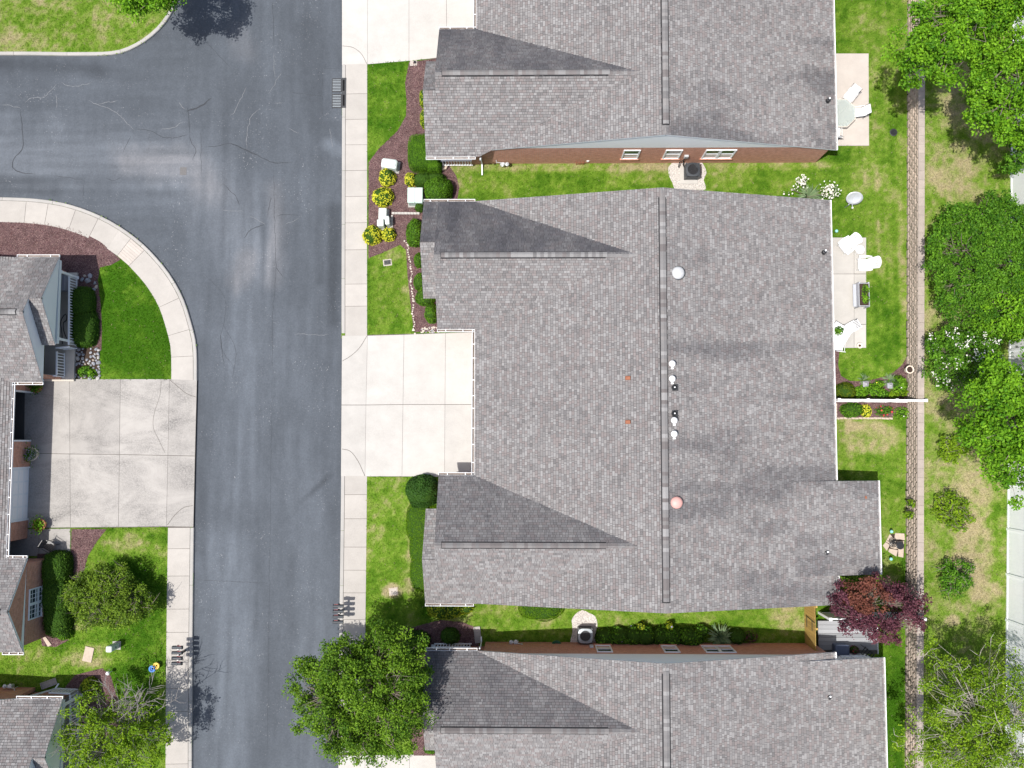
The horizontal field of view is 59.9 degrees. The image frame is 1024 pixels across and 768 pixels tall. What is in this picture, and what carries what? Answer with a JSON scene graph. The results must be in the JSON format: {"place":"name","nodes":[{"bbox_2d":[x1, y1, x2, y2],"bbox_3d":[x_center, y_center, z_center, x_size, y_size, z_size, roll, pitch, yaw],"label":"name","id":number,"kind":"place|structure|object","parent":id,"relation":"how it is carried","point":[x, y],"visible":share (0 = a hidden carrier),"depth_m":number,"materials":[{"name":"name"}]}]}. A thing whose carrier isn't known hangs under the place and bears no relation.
{"place":"outdoors","nodes":[
{"label":"outdoors","id":0,"kind":"place"},
{"bbox_2d":[0,201,192,767],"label":"pavement","id":1,"kind":"structure","parent":0,"point":[138,260],"depth_m":50.47,"materials":[{"name":"concrete"}]},
{"bbox_2d":[171,645,185,664],"bbox_3d":[-18.189,14.788,48.822,0.564,1.232,1.083,0,86,1],"label":"mailbox stand","id":2,"kind":"object","parent":1,"relation":"on","point":[178,653],"visible":1,"depth_m":48.24,"materials":[{"name":"black metal"}]},
{"bbox_2d":[24,379,197,527],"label":"driveway","id":3,"kind":"structure","parent":0,"point":[117,452],"depth_m":50.17,"materials":[{"name":"concrete"}]},
{"bbox_2d":[22,442,39,463],"bbox_3d":[-26.949,3.848,49.784,1.216,0.903,1.304,33,87,3],"label":"flower pot","id":4,"kind":"object","parent":3,"relation":"on","point":[31,454],"visible":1,"depth_m":49.67,"materials":[{"name":"beige ceramic"}]},
{"bbox_2d":[28,513,46,534],"bbox_3d":[-26.424,7.814,49.553,1.105,0.849,1.129,-40,87,-2],"label":"flower pot","id":5,"kind":"object","parent":3,"relation":"on","point":[39,525],"visible":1,"depth_m":49.42,"materials":[{"name":"ceramic"}]},
{"bbox_2d":[0,0,341,767],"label":"road","id":6,"kind":"structure","parent":0,"point":[194,146],"depth_m":50.91,"materials":[{"name":"asphalt"}]},
{"bbox_2d":[332,78,345,107],"bbox_3d":[-9.994,-16.800,51.350,0.858,0.154,1.787,0,86,1],"label":"storm drain","id":7,"kind":"object","parent":6,"relation":"on","point":[338,85],"visible":1,"depth_m":51.39,"materials":[{"name":"metal"}]},
{"bbox_2d":[342,64,366,754],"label":"pavement","id":8,"kind":"structure","parent":0,"point":[355,533],"depth_m":50.58,"materials":[{"name":"concrete"}]},
{"bbox_2d":[333,603,343,623],"bbox_3d":[-9.437,12.536,48.836,0.564,1.232,1.083,0,86,1],"label":"mailbox stand","id":9,"kind":"object","parent":8,"relation":"on","point":[339,611],"visible":1,"depth_m":48.26,"materials":[{"name":"black metal"}]},
{"bbox_2d":[338,755,435,767],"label":"driveway","id":10,"kind":"structure","parent":0,"point":[413,761],"depth_m":48.87,"materials":[{"name":"concrete"}]},
{"bbox_2d":[341,332,471,476],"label":"driveway","id":11,"kind":"structure","parent":0,"point":[406,407],"depth_m":50.10,"materials":[{"name":"concrete"}]},
{"bbox_2d":[342,0,473,64],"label":"driveway","id":12,"kind":"structure","parent":0,"point":[378,31],"depth_m":51.48,"materials":[{"name":"concrete"}]},
{"bbox_2d":[0,0,907,767],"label":"lawn","id":13,"kind":"structure","parent":0,"point":[540,170],"depth_m":50.36,"materials":[{"name":"plant"}]},
{"bbox_2d":[0,254,78,654],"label":"brick house","id":14,"kind":"structure","parent":13,"relation":"on","point":[35,304],"depth_m":47.75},
{"bbox_2d":[11,468,28,520],"bbox_3d":[-27.290,6.088,49.040,0.052,2.125,2.815,0,86,1],"label":"garage door","id":15,"kind":"structure","parent":14,"relation":"in","point":[20,477],"depth_m":49.23,"materials":[{"name":"white paint"}]},
{"bbox_2d":[28,585,43,620],"bbox_3d":[-25.892,11.904,48.375,0.120,1.390,1.773,0,86,1],"label":"window","id":16,"kind":"structure","parent":14,"relation":"in","point":[35,610],"depth_m":48.31,"materials":[{"name":"white glass"}]},
{"bbox_2d":[10,529,69,555],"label":"entry walk","id":17,"kind":"structure","parent":13,"relation":"on","point":[29,544],"depth_m":49.92,"materials":[{"name":"concrete"}]},
{"bbox_2d":[0,683,82,767],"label":"brick house","id":18,"kind":"structure","parent":13,"relation":"on","point":[31,725],"depth_m":46.35,"materials":[{"name":"grey"}]},
{"bbox_2d":[0,222,119,350],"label":"mulch bed","id":19,"kind":"object","parent":13,"relation":"on","point":[34,249],"visible":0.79,"depth_m":50.97,"materials":[{"name":"wood"}]},
{"bbox_2d":[70,286,99,348],"bbox_3d":[-24.299,-3.816,50.270,1.756,0.895,3.586,0,86,1],"label":"hedge","id":20,"kind":"object","parent":19,"relation":"on","point":[85,326],"visible":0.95,"depth_m":50.02,"materials":[{"name":"green plant"}]},
{"bbox_2d":[37,529,106,646],"bbox_3d":[-25.398,11.085,49.796,3.283,0.064,7.218,18,87,2],"label":"mulch bed","id":21,"kind":"object","parent":13,"relation":"on","point":[86,551],"visible":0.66,"depth_m":49.87,"materials":[{"name":"wood"}]},
{"bbox_2d":[40,550,74,638],"bbox_3d":[-25.243,11.669,49.164,1.783,1.191,4.878,0,86,1],"label":"hedge","id":22,"kind":"object","parent":21,"relation":"on","point":[57,569],"visible":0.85,"depth_m":48.79,"materials":[{"name":"green plant"}]},
{"bbox_2d":[75,347,100,380],"bbox_3d":[-24.502,-1.170,50.478,2.349,0.217,1.978,0,86,1],"label":"rock bed","id":23,"kind":"object","parent":13,"relation":"on","point":[88,357],"visible":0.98,"depth_m":50.50,"materials":[{"name":"stone"}]},
{"bbox_2d":[65,669,118,767],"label":"mulch bed","id":24,"kind":"object","parent":13,"relation":"on","point":[81,678],"visible":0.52,"depth_m":49.35,"materials":[{"name":"wood"}]},
{"bbox_2d":[79,676,99,695],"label":"shrub","id":25,"kind":"object","parent":24,"relation":"on","point":[87,683],"visible":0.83,"depth_m":48.81,"materials":[{"name":"green plant"}]},
{"bbox_2d":[60,561,158,633],"bbox_3d":[-21.901,11.503,48.300,5.775,3.007,4.014,0,86,1],"label":"dome shrub","id":26,"kind":"object","parent":13,"relation":"on","point":[100,596],"visible":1,"depth_m":47.90,"materials":[{"name":"green plant"}]},
{"bbox_2d":[51,667,181,767],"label":"sparse tree","id":27,"kind":"object","parent":13,"relation":"on","point":[116,748],"visible":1,"depth_m":45.69,"materials":[{"name":"green plant"}]},
{"bbox_2d":[103,0,186,24],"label":"roadside tree","id":28,"kind":"object","parent":13,"relation":"on","point":[134,7],"visible":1,"depth_m":46.69,"materials":[{"name":"green plant"}]},
{"bbox_2d":[281,615,438,767],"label":"roadside tree","id":29,"kind":"object","parent":13,"relation":"on","point":[360,728],"visible":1,"depth_m":43.66,"materials":[{"name":"green plant"}]},
{"bbox_2d":[368,58,458,331],"bbox_3d":[-5.621,-10.887,50.892,5.235,0.062,15.917,0,86,1],"label":"mulch bed","id":30,"kind":"object","parent":13,"relation":"on","point":[389,152],"visible":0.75,"depth_m":50.91,"materials":[{"name":"wood"}]},
{"bbox_2d":[362,225,381,245],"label":"shrub","id":31,"kind":"object","parent":30,"relation":"on","point":[372,235],"visible":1,"depth_m":50.21,"materials":[{"name":"yellow plant"}]},
{"bbox_2d":[371,187,394,207],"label":"shrub","id":32,"kind":"object","parent":30,"relation":"on","point":[382,197],"visible":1,"depth_m":50.35,"materials":[{"name":"yellow plant"}]},
{"bbox_2d":[379,168,396,187],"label":"shrub","id":33,"kind":"object","parent":30,"relation":"on","point":[387,177],"visible":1,"depth_m":50.46,"materials":[{"name":"yellow plant"}]},
{"bbox_2d":[381,227,395,241],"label":"shrub","id":34,"kind":"object","parent":30,"relation":"on","point":[388,234],"visible":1,"depth_m":50.33,"materials":[{"name":"yellow plant"}]},
{"bbox_2d":[381,158,400,173],"bbox_3d":[-6.946,-12.466,50.615,1.020,0.770,0.660,8,87,1],"label":"utility box","id":35,"kind":"object","parent":30,"relation":"on","point":[393,165],"visible":0.98,"depth_m":50.27,"materials":[{"name":"white plastic"}]},
{"bbox_2d":[406,218,421,247],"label":"shrub","id":36,"kind":"object","parent":30,"relation":"on","point":[413,231],"visible":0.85,"depth_m":49.92,"materials":[{"name":"green plant"}]},
{"bbox_2d":[407,188,424,206],"bbox_3d":[-5.455,-10.616,50.452,0.980,0.820,1.000,0,86,1],"label":"transformer box","id":37,"kind":"object","parent":30,"relation":"on","point":[416,196],"visible":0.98,"depth_m":50.06,"materials":[{"name":"white metal"}]},
{"bbox_2d":[408,133,441,172],"bbox_3d":[-4.957,-13.121,50.419,1.982,1.173,2.225,0,86,1],"label":"hedge","id":38,"kind":"object","parent":30,"relation":"on","point":[418,162],"visible":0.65,"depth_m":50.02,"materials":[{"name":"green plant"}]},
{"bbox_2d":[415,288,435,305],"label":"shrub","id":39,"kind":"object","parent":30,"relation":"on","point":[421,301],"visible":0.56,"depth_m":49.93,"materials":[{"name":"green plant"}]},
{"bbox_2d":[405,172,446,187],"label":"hedge","id":40,"kind":"object","parent":30,"relation":"on","point":[418,180],"visible":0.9,"depth_m":50.36,"materials":[{"name":"green plant"}]},
{"bbox_2d":[424,303,436,323],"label":"shrub","id":41,"kind":"object","parent":30,"relation":"on","point":[430,314],"visible":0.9,"depth_m":49.81,"materials":[{"name":"green plant"}]},
{"bbox_2d":[424,176,453,198],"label":"shrub","id":42,"kind":"object","parent":30,"relation":"on","point":[438,188],"visible":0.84,"depth_m":49.82,"materials":[{"name":"green plant"}]},
{"bbox_2d":[406,504,436,591],"bbox_3d":[-4.786,9.103,49.341,2.323,0.523,5.129,0,86,1],"label":"ground cover","id":43,"kind":"object","parent":13,"relation":"on","point":[415,522],"visible":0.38,"depth_m":49.23,"materials":[{"name":"green plant"}]},
{"bbox_2d":[405,474,437,507],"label":"shrub","id":44,"kind":"object","parent":13,"relation":"on","point":[421,490],"visible":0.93,"depth_m":48.71,"materials":[{"name":"green plant"}]},
{"bbox_2d":[410,645,448,755],"bbox_3d":[-4.538,17.446,49.089,2.267,0.066,5.987,0,86,1],"label":"mulch bed","id":45,"kind":"object","parent":13,"relation":"on","point":[420,753],"visible":0.2,"depth_m":48.92,"materials":[{"name":"wood"}]},
{"bbox_2d":[397,620,478,645],"bbox_3d":[-4.129,13.921,49.305,4.710,0.065,1.648,0,86,1],"label":"mulch bed","id":46,"kind":"object","parent":13,"relation":"on","point":[461,625],"visible":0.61,"depth_m":49.28,"materials":[{"name":"wood"}]},
{"bbox_2d":[403,629,430,653],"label":"shrub","id":47,"kind":"object","parent":46,"relation":"on","point":[417,632],"visible":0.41,"depth_m":48.74,"materials":[{"name":"green plant"}]},
{"bbox_2d":[440,627,460,644],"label":"shrub","id":48,"kind":"object","parent":46,"relation":"on","point":[450,635],"visible":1,"depth_m":48.81,"materials":[{"name":"green plant"}]},
{"bbox_2d":[426,606,474,619],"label":"shrub","id":49,"kind":"object","parent":13,"relation":"on","point":[445,612],"visible":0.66,"depth_m":48.84,"materials":[{"name":"green plant"}]},
{"bbox_2d":[0,59,906,765],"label":"mulch chips","id":50,"kind":"object","parent":13,"relation":"on","point":[368,249],"visible":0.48,"depth_m":50.84,"materials":[{"name":"wood"}]},
{"bbox_2d":[518,606,564,621],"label":"ground cover","id":51,"kind":"object","parent":13,"relation":"on","point":[539,613],"visible":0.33,"depth_m":48.88,"materials":[{"name":"green plant"}]},
{"bbox_2d":[570,610,596,641],"bbox_3d":[3.970,13.535,49.212,1.524,0.064,2.026,0,86,1],"label":"gravel patch","id":52,"kind":"object","parent":13,"relation":"on","point":[582,617],"visible":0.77,"depth_m":49.21,"materials":[{"name":"gravel"}]},
{"bbox_2d":[576,624,594,642],"bbox_3d":[4.065,13.877,48.777,1.040,0.787,1.255,0,86,1],"label":"air conditioner","id":53,"kind":"object","parent":52,"relation":"on","point":[585,633],"visible":0.98,"depth_m":48.46,"materials":[{"name":"metal"}]},
{"bbox_2d":[594,625,628,644],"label":"hydrangea","id":54,"kind":"object","parent":13,"relation":"on","point":[617,634],"visible":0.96,"depth_m":48.55,"materials":[{"name":"green plant"}]},
{"bbox_2d":[423,0,837,174],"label":"brick house","id":55,"kind":"structure","parent":13,"relation":"on","point":[618,81],"depth_m":47.27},
{"bbox_2d":[700,149,736,159],"bbox_3d":[11.425,-12.685,49.158,1.796,1.570,0.120,0,86,1],"label":"window","id":56,"kind":"structure","parent":55,"relation":"in","point":[715,153],"depth_m":49.05,"materials":[{"name":"white glass"}]},
{"bbox_2d":[627,620,654,644],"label":"hydrangea","id":57,"kind":"object","parent":13,"relation":"on","point":[641,632],"visible":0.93,"depth_m":48.44,"materials":[{"name":"green plant"}]},
{"bbox_2d":[420,187,881,613],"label":"brick house","id":58,"kind":"structure","parent":13,"relation":"on","point":[654,430],"depth_m":46.13,"materials":[{"name":"grey"}]},
{"bbox_2d":[422,637,887,767],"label":"brick house","id":59,"kind":"structure","parent":13,"relation":"on","point":[597,705],"depth_m":45.25,"materials":[{"name":"grey"}]},
{"bbox_2d":[699,644,736,652],"bbox_3d":[11.022,14.142,47.474,1.712,1.570,0.120,0,86,1],"label":"window","id":60,"kind":"structure","parent":59,"relation":"in","point":[720,648],"depth_m":47.68,"materials":[{"name":"white glass"}]},
{"bbox_2d":[653,620,682,643],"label":"hydrangea","id":61,"kind":"object","parent":13,"relation":"on","point":[669,632],"visible":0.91,"depth_m":48.41,"materials":[{"name":"green plant"}]},
{"bbox_2d":[668,163,705,189],"bbox_3d":[9.999,-11.850,50.723,2.187,0.064,1.946,0,86,1],"label":"gravel patch","id":62,"kind":"object","parent":13,"relation":"on","point":[674,172],"visible":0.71,"depth_m":50.68,"materials":[{"name":"gravel"}]},
{"bbox_2d":[680,161,699,183],"bbox_3d":[10.073,-12.097,50.325,1.034,0.787,1.369,0,86,1],"label":"air conditioner","id":63,"kind":"object","parent":62,"relation":"on","point":[689,173],"visible":1,"depth_m":50.06,"materials":[{"name":"metal"}]},
{"bbox_2d":[680,623,708,645],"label":"hydrangea","id":64,"kind":"object","parent":13,"relation":"on","point":[695,635],"visible":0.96,"depth_m":48.38,"materials":[{"name":"green plant"}]},
{"bbox_2d":[708,623,732,643],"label":"ornamental grass","id":65,"kind":"object","parent":13,"relation":"on","point":[721,636],"depth_m":48.53,"materials":[{"name":"green plant"}]},
{"bbox_2d":[728,627,746,643],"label":"shrub","id":66,"kind":"object","parent":13,"relation":"on","point":[738,635],"visible":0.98,"depth_m":48.57,"materials":[{"name":"green plant"}]},
{"bbox_2d":[804,606,817,650],"bbox_3d":[16.171,13.082,48.105,0.195,1.873,2.419,0,86,1],"label":"wooden fence","id":67,"kind":"object","parent":13,"relation":"on","point":[811,628],"visible":0.86,"depth_m":47.97,"materials":[{"name":"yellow wood"}]},
{"bbox_2d":[781,174,841,199],"bbox_3d":[16.667,-10.669,49.633,3.141,1.819,1.634,14,87,2],"label":"yucca","id":68,"kind":"object","parent":13,"relation":"on","point":[814,194],"visible":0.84,"depth_m":49.87,"materials":[{"name":"white plant"}]},
{"bbox_2d":[817,620,878,653],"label":"deck","id":69,"kind":"structure","parent":13,"relation":"on","point":[828,634],"depth_m":48.65,"materials":[{"name":"grey"}]},
{"bbox_2d":[832,643,848,655],"bbox_3d":[17.862,14.463,48.322,0.760,0.578,0.640,0,86,1],"label":"storage box","id":70,"kind":"object","parent":69,"relation":"on","point":[841,648],"visible":0.89,"depth_m":48.05,"materials":[{"name":"blue plastic"}]},
{"bbox_2d":[844,192,862,208],"bbox_3d":[19.075,-10.307,49.840,0.787,1.267,0.789,-38,87,-2],"label":"satellite dish","id":71,"kind":"object","parent":13,"relation":"on","point":[853,198],"visible":1,"depth_m":49.56,"materials":[{"name":"grey metal"}]},
{"bbox_2d":[856,255,881,270],"bbox_3d":[19.910,-6.747,49.686,1.063,1.094,0.900,0,86,1],"label":"garden chair","id":72,"kind":"object","parent":13,"relation":"on","point":[864,265],"visible":1,"depth_m":49.66,"materials":[{"name":"white plastic"}]},
{"bbox_2d":[835,350,906,398],"bbox_3d":[19.707,-0.718,49.877,4.909,0.068,3.293,0,86,1],"label":"mulch bed","id":73,"kind":"object","parent":13,"relation":"on","point":[901,368],"visible":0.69,"depth_m":49.81,"materials":[{"name":"wood"}]},
{"bbox_2d":[836,382,855,398],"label":"shrub","id":74,"kind":"object","parent":73,"relation":"on","point":[844,390],"visible":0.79,"depth_m":49.23,"materials":[{"name":"green plant"}]},
{"bbox_2d":[866,380,889,398],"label":"perennials","id":75,"kind":"object","parent":73,"relation":"on","point":[874,390],"visible":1,"depth_m":49.49,"materials":[{"name":"green plant"}]},
{"bbox_2d":[887,374,908,398],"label":"perennials","id":76,"kind":"object","parent":73,"relation":"on","point":[900,384],"visible":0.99,"depth_m":49.43,"materials":[{"name":"green plant"}]},
{"bbox_2d":[837,402,906,417],"bbox_3d":[19.661,1.455,49.741,4.862,0.069,0.953,0,86,1],"label":"mulch bed","id":77,"kind":"object","parent":13,"relation":"on","point":[877,404],"visible":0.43,"depth_m":49.70,"materials":[{"name":"wood"}]},
{"bbox_2d":[839,402,871,417],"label":"shrub","id":78,"kind":"object","parent":77,"relation":"on","point":[850,410],"visible":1,"depth_m":49.27,"materials":[{"name":"green plant"}]},
{"bbox_2d":[818,611,926,620],"bbox_3d":[19.420,12.540,48.063,5.142,1.930,0.160,0,86,1],"label":"vinyl fence","id":79,"kind":"object","parent":13,"relation":"on","point":[829,616],"visible":0.18,"depth_m":47.89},
{"bbox_2d":[826,571,932,646],"bbox_3d":[18.960,11.712,46.816,5.420,4.741,3.924,0,86,1],"label":"purple tree","id":80,"kind":"object","parent":13,"relation":"on","point":[895,595],"visible":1,"depth_m":45.54,"materials":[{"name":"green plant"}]},
{"bbox_2d":[836,398,927,402],"bbox_3d":[20.142,0.921,48.985,4.851,1.530,0.160,0,86,1],"label":"vinyl fence","id":81,"kind":"object","parent":13,"relation":"on","point":[875,400],"visible":0.95,"depth_m":48.37,"materials":[{"name":"plastic"}]},
{"bbox_2d":[882,533,904,556],"bbox_3d":[21.131,8.928,49.230,1.219,0.086,1.343,0,86,1],"label":"flagstone circle","id":82,"kind":"object","parent":13,"relation":"on","point":[897,538],"visible":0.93,"depth_m":49.20,"materials":[{"name":"stone"}]},
{"bbox_2d":[905,0,924,767],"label":"retaining wall","id":83,"kind":"structure","parent":13,"relation":"on","point":[914,542],"depth_m":48.99,"materials":[{"name":"stone"}]},
{"bbox_2d":[832,237,865,347],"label":"patio","id":84,"kind":"structure","parent":0,"point":[846,275],"depth_m":50.14,"materials":[{"name":"concrete"}]},
{"bbox_2d":[834,321,851,346],"bbox_3d":[18.172,-2.752,49.636,1.043,0.690,1.040,31,87,3],"label":"patio table","id":85,"kind":"object","parent":84,"relation":"on","point":[841,339],"visible":0.71,"depth_m":49.28,"materials":[{"name":"white plastic"}]},
{"bbox_2d":[837,232,862,254],"bbox_3d":[18.903,-7.877,49.772,1.063,1.094,0.900,-37,87,-2],"label":"garden chair","id":86,"kind":"object","parent":84,"relation":"on","point":[841,242],"visible":1,"depth_m":49.73,"materials":[{"name":"white plastic"}]},
{"bbox_2d":[853,282,869,308],"bbox_3d":[19.452,-4.946,49.701,0.774,0.800,1.370,0,86,1],"label":"raised planter","id":87,"kind":"object","parent":84,"relation":"on","point":[858,302],"visible":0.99,"depth_m":49.42,"materials":[{"name":"grey wood"}]},
{"bbox_2d":[836,53,868,145],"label":"patio","id":88,"kind":"structure","parent":0,"point":[852,69],"depth_m":50.86,"materials":[{"name":"concrete"}]},
{"bbox_2d":[837,99,855,126],"bbox_3d":[18.536,-15.243,50.410,1.624,0.718,1.624,0,86,1],"label":"glass table","id":89,"kind":"object","parent":88,"relation":"on","point":[846,113],"visible":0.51,"depth_m":50.05,"materials":[{"name":"white"}]},
{"bbox_2d":[841,84,861,102],"bbox_3d":[19.212,-16.398,50.364,0.592,0.931,0.809,38,88,3],"label":"sling chair","id":90,"kind":"object","parent":88,"relation":"on","point":[852,92],"visible":0.91,"depth_m":50.33,"materials":[{"name":"fabric"}]},
{"bbox_2d":[904,1,924,757],"bbox_3d":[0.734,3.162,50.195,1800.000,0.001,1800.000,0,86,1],"label":"ground","id":91,"kind":"structure","parent":0,"point":[907,373],"depth_m":50.23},
{"bbox_2d":[0,0,177,55],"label":"kerb","id":92,"kind":"structure","parent":91,"relation":"on","point":[156,30],"depth_m":51.69,"materials":[{"name":"concrete"}]},
{"bbox_2d":[0,197,197,767],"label":"kerb","id":93,"kind":"structure","parent":91,"relation":"on","point":[192,529],"depth_m":50.40,"materials":[{"name":"concrete"}]},
{"bbox_2d":[339,64,345,747],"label":"kerb","id":94,"kind":"structure","parent":91,"relation":"on","point":[343,331],"depth_m":50.53,"materials":[{"name":"concrete"}]},
{"bbox_2d":[922,2,1010,767],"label":"lawn","id":95,"kind":"structure","parent":0,"point":[998,526],"depth_m":48.40,"materials":[{"name":"plant"}]},
{"bbox_2d":[880,0,986,92],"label":"leafy tree","id":96,"kind":"object","parent":95,"relation":"on","point":[940,44],"visible":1,"depth_m":41.59,"materials":[{"name":"green plant"}]},
{"bbox_2d":[935,433,970,466],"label":"shrub","id":97,"kind":"object","parent":95,"relation":"on","point":[949,449],"visible":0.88,"depth_m":47.76,"materials":[{"name":"green plant"}]},
{"bbox_2d":[931,485,975,532],"bbox_3d":[23.653,6.757,47.733,2.091,1.381,2.648,-37,87,-2],"label":"shrub","id":98,"kind":"object","parent":95,"relation":"on","point":[947,514],"visible":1,"depth_m":47.60,"materials":[{"name":"green plant"}]},
{"bbox_2d":[932,558,979,599],"bbox_3d":[23.618,10.425,47.318,2.648,1.747,2.337,0,86,1],"label":"shrub","id":99,"kind":"object","parent":95,"relation":"on","point":[964,578],"visible":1,"depth_m":47.34,"materials":[{"name":"green plant"}]},
{"bbox_2d":[890,634,1023,767],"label":"sparse tree","id":100,"kind":"object","parent":95,"relation":"on","point":[1000,744],"visible":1,"depth_m":42.69,"materials":[{"name":"green plant"}]},
{"bbox_2d":[921,322,1008,392],"bbox_3d":[23.700,-1.340,46.884,4.560,4.093,3.724,0,86,1],"label":"flowering tree","id":101,"kind":"object","parent":95,"relation":"on","point":[977,343],"visible":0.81,"depth_m":45.98,"materials":[{"name":"green plant"}]},
{"bbox_2d":[920,187,1023,332],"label":"round tree","id":102,"kind":"object","parent":95,"relation":"on","point":[1005,239],"visible":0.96,"depth_m":45.19,"materials":[{"name":"green plant"}]},
{"bbox_2d":[926,0,1023,50],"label":"leafy tree","id":103,"kind":"object","parent":95,"relation":"on","point":[1001,15],"visible":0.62,"depth_m":41.87,"materials":[{"name":"green plant"}]},
{"bbox_2d":[946,343,1023,510],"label":"leafy tree","id":104,"kind":"object","parent":95,"relation":"on","point":[999,390],"visible":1,"depth_m":40.77,"materials":[{"name":"green plant"}]},
{"bbox_2d":[958,22,1023,149],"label":"leafy tree","id":105,"kind":"object","parent":95,"relation":"on","point":[1005,59],"visible":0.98,"depth_m":41.78,"materials":[{"name":"green plant"}]},
{"bbox_2d":[969,260,1023,344],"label":"round tree","id":106,"kind":"object","parent":95,"relation":"on","point":[1011,329],"visible":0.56,"depth_m":45.21,"materials":[{"name":"green plant"}]},
{"bbox_2d":[996,118,1023,177],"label":"leafy tree","id":107,"kind":"object","parent":95,"relation":"on","point":[1013,165],"visible":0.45,"depth_m":45.92,"materials":[{"name":"green plant"}]},
{"bbox_2d":[1004,16,1023,767],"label":"sidewalk","id":108,"kind":"structure","parent":95,"relation":"on","point":[1014,619],"depth_m":47.34,"materials":[{"name":"concrete"}]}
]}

